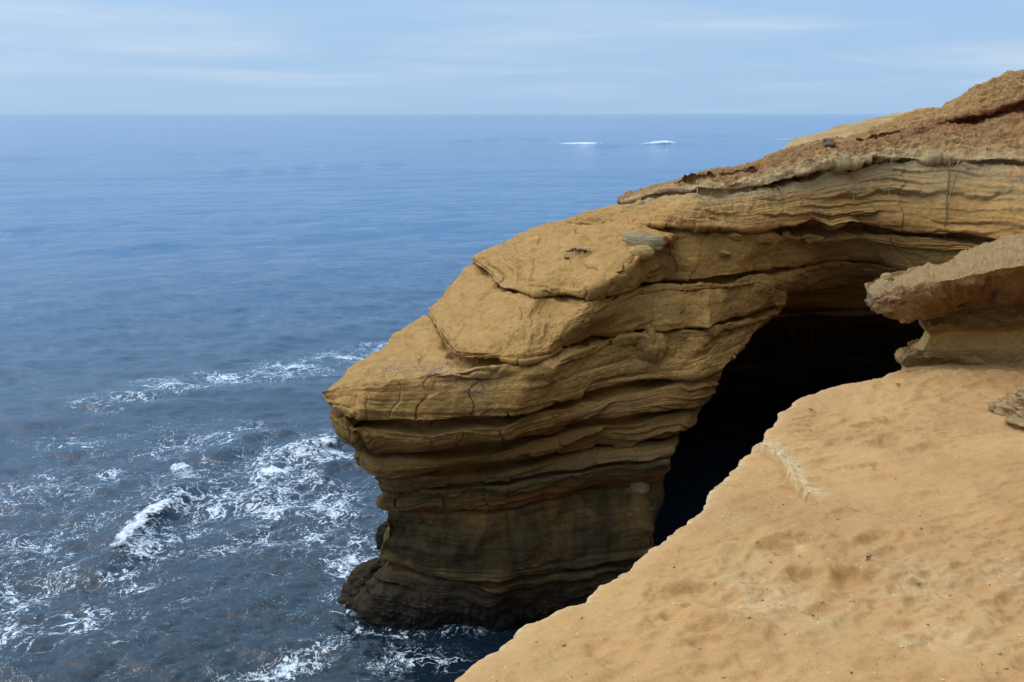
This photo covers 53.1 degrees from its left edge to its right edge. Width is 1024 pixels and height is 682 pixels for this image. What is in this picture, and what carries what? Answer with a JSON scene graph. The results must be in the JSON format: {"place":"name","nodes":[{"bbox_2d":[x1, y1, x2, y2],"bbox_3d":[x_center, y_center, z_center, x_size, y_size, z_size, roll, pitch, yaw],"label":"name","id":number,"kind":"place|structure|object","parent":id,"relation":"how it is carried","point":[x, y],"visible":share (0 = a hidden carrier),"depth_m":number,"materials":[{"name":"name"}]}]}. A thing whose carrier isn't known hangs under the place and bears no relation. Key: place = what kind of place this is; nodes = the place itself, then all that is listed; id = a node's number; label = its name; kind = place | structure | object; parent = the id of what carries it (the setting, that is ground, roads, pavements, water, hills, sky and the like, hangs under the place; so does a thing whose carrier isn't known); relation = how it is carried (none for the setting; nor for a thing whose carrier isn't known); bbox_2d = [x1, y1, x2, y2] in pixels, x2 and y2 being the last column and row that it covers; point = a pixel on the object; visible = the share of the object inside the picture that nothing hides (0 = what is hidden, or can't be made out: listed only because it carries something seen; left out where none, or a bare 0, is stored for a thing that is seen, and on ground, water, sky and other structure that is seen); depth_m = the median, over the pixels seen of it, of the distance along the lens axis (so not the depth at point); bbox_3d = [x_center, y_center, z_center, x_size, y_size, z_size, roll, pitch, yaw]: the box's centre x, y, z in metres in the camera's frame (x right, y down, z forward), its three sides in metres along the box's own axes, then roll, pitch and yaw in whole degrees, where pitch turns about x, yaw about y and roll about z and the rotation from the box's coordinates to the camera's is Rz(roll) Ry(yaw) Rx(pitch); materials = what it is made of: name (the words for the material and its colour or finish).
{"place":"outdoors","nodes":[
{"label":"outdoors","id":0,"kind":"place"},
{"bbox_2d":[0,114,889,681],"bbox_3d":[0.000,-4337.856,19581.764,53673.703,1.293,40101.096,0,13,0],"label":"sea","id":1,"kind":"structure","parent":0,"point":[218,302],"depth_m":62.90,"materials":[{"name":"liquid"}]},
{"bbox_2d":[109,497,174,548],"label":"breaking wave","id":2,"kind":"object","parent":1,"relation":"on","point":[125,533],"visible":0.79,"depth_m":35.25,"materials":[{"name":"white liquid"}]},
{"bbox_2d":[170,463,191,471],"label":"breaking wave","id":3,"kind":"object","parent":1,"relation":"on","point":[178,466],"visible":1,"depth_m":40.49,"materials":[{"name":"white liquid"}]},
{"bbox_2d":[319,438,335,444],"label":"breaking wave","id":4,"kind":"object","parent":1,"relation":"on","point":[325,440],"visible":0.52,"depth_m":43.85,"materials":[{"name":"white liquid"}]},
{"bbox_2d":[338,582,358,610],"bbox_3d":[-4.512,7.537,30.221,1.100,1.042,1.393,6,14,24],"label":"tidal rock","id":5,"kind":"object","parent":1,"relation":"in","point":[349,592],"visible":0.38,"depth_m":29.77,"materials":[{"name":"stone"}]},
{"bbox_2d":[347,557,386,591],"bbox_3d":[-4.095,7.076,30.388,1.123,1.155,1.634,10,16,38],"label":"tidal rock","id":6,"kind":"object","parent":1,"relation":"in","point":[362,573],"visible":0.43,"depth_m":29.97,"materials":[{"name":"stone"}]},
{"bbox_2d":[353,586,389,624],"bbox_3d":[-3.415,7.653,29.458,2.254,1.422,1.474,0,13,0],"label":"tidal rock","id":7,"kind":"object","parent":1,"relation":"in","point":[363,608],"visible":0.23,"depth_m":28.86,"materials":[{"name":"stone"}]},
{"bbox_2d":[557,142,593,143],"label":"breaking wave","id":8,"kind":"object","parent":1,"relation":"on","point":[579,143],"visible":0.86,"depth_m":474.17,"materials":[{"name":"white liquid"}]},
{"bbox_2d":[642,140,676,143],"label":"breaking wave","id":9,"kind":"object","parent":1,"relation":"on","point":[665,141],"visible":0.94,"depth_m":478.07,"materials":[{"name":"white liquid"}]},
{"bbox_2d":[0,0,1023,113],"label":"sky","id":10,"kind":"structure","parent":0,"point":[57,56],"materials":[{"name":"blue"}]},
{"bbox_2d":[322,69,1023,630],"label":"headland","id":11,"kind":"structure","parent":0,"point":[512,417],"depth_m":28.64,"materials":[{"name":"stone"}]},
{"bbox_2d":[375,520,388,549],"bbox_3d":[-3.457,5.564,29.344,0.938,0.967,0.414,-7,14,-29],"label":"tidal rock","id":12,"kind":"object","parent":11,"relation":"on","point":[381,530],"visible":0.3,"depth_m":29.11,"materials":[{"name":"stone"}]},
{"bbox_2d":[566,247,591,253],"bbox_3d":[1.945,-2.552,28.789,0.755,0.121,0.888,2,13,11],"label":"dried weed","id":13,"kind":"object","parent":11,"relation":"on","point":[578,250],"visible":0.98,"depth_m":28.63,"materials":[{"name":"brown plant"}]},
{"bbox_2d":[628,494,650,518],"bbox_3d":[3.570,4.888,29.297,0.841,1.555,0.985,0,13,0],"label":"rock bulge","id":14,"kind":"object","parent":11,"relation":"on","point":[639,506],"visible":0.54,"depth_m":28.84,"materials":[{"name":"stone"}]},
{"bbox_2d":[629,481,649,494],"bbox_3d":[3.614,4.148,29.124,0.643,0.486,0.683,0,13,0],"label":"concretion","id":15,"kind":"object","parent":11,"relation":"on","point":[641,488],"visible":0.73,"depth_m":28.86,"materials":[{"name":"grey stone"}]},
{"bbox_2d":[629,245,654,261],"bbox_3d":[3.517,-2.378,27.791,0.708,0.448,0.704,0,13,0],"label":"concretion","id":16,"kind":"object","parent":11,"relation":"on","point":[645,252],"visible":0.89,"depth_m":27.54,"materials":[{"name":"beige stone"}]},
{"bbox_2d":[622,232,663,253],"bbox_3d":[3.651,-2.740,28.597,1.172,0.604,1.076,0,13,0],"label":"concretion","id":17,"kind":"object","parent":11,"relation":"on","point":[654,242],"visible":0.73,"depth_m":28.24,"materials":[{"name":"grey stone"}]},
{"bbox_2d":[633,327,668,365],"bbox_3d":[3.844,0.294,28.623,1.049,1.375,0.931,3,13,15],"label":"stone","id":18,"kind":"object","parent":11,"relation":"on","point":[652,345],"visible":0.69,"depth_m":28.31,"materials":[{"name":"stone"}]},
{"bbox_2d":[718,250,731,256],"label":"stone","id":19,"kind":"object","parent":11,"relation":"on","point":[723,253],"visible":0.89,"depth_m":29.89,"materials":[{"name":"stone"}]},
{"bbox_2d":[725,232,741,240],"bbox_3d":[6.492,-3.102,30.276,0.658,0.299,0.490,-5,13,-20],"label":"stone","id":20,"kind":"object","parent":11,"relation":"on","point":[734,236],"visible":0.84,"depth_m":30.08,"materials":[{"name":"brown stone"}]},
{"bbox_2d":[781,231,789,238],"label":"stone","id":21,"kind":"object","parent":11,"relation":"on","point":[785,234],"visible":1,"depth_m":31.32,"materials":[{"name":"brown stone"}]},
{"bbox_2d":[817,235,823,240],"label":"stone","id":22,"kind":"object","parent":11,"relation":"on","point":[820,238],"visible":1,"depth_m":31.86,"materials":[{"name":"brown stone"}]},
{"bbox_2d":[822,138,835,146],"bbox_3d":[9.994,-6.253,32.297,0.426,0.322,0.372,0,13,0],"label":"ridge stone","id":23,"kind":"object","parent":11,"relation":"on","point":[827,142],"visible":1,"depth_m":32.18,"materials":[{"name":"grey stone"}]},
{"bbox_2d":[848,208,878,215],"bbox_3d":[10.919,-4.031,31.937,1.221,0.255,0.720,0,13,0],"label":"stone","id":24,"kind":"object","parent":11,"relation":"on","point":[865,211],"visible":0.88,"depth_m":31.67,"materials":[{"name":"stone"}]},
{"bbox_2d":[885,159,891,205],"bbox_3d":[11.713,-4.921,31.784,0.075,1.425,0.506,6,14,26],"label":"hanging root","id":25,"kind":"object","parent":11,"relation":"hanging from","point":[890,179],"visible":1,"depth_m":31.84,"materials":[{"name":"plant"}]},
{"bbox_2d":[942,157,951,257],"bbox_3d":[13.378,-4.105,31.547,0.079,3.044,0.813,5,13,20],"label":"hanging root","id":26,"kind":"object","parent":11,"relation":"hanging from","point":[947,194],"visible":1,"depth_m":31.45,"materials":[{"name":"brown plant"}]},
{"bbox_2d":[947,161,959,205],"bbox_3d":[13.542,-4.845,31.453,0.068,1.355,0.607,12,17,43],"label":"hanging root","id":27,"kind":"object","parent":11,"relation":"hanging from","point":[953,179],"visible":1,"depth_m":31.48,"materials":[{"name":"brown plant"}]},
{"bbox_2d":[454,362,1023,681],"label":"sandy ledge","id":28,"kind":"object","parent":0,"point":[849,470],"visible":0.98,"depth_m":4.64,"materials":[{"name":"beige stone"}]},
{"bbox_2d":[864,233,1023,369],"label":"rock shelf","id":29,"kind":"object","parent":28,"relation":"on","point":[965,307],"visible":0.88,"depth_m":8.32,"materials":[{"name":"brown stone"}]},
{"bbox_2d":[880,273,893,280],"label":"stone","id":30,"kind":"object","parent":29,"relation":"on","point":[887,276],"visible":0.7,"depth_m":8.21,"materials":[{"name":"beige stone"}]},
{"bbox_2d":[987,380,1023,432],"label":"rock outcrop","id":31,"kind":"object","parent":28,"relation":"on","point":[1010,407],"visible":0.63,"depth_m":6.86,"materials":[{"name":"beige stone"}]},
{"bbox_2d":[782,112,904,149],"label":"hillside","id":32,"kind":"structure","parent":0,"point":[844,130],"depth_m":42.30,"materials":[{"name":"beige soil"}]}
]}

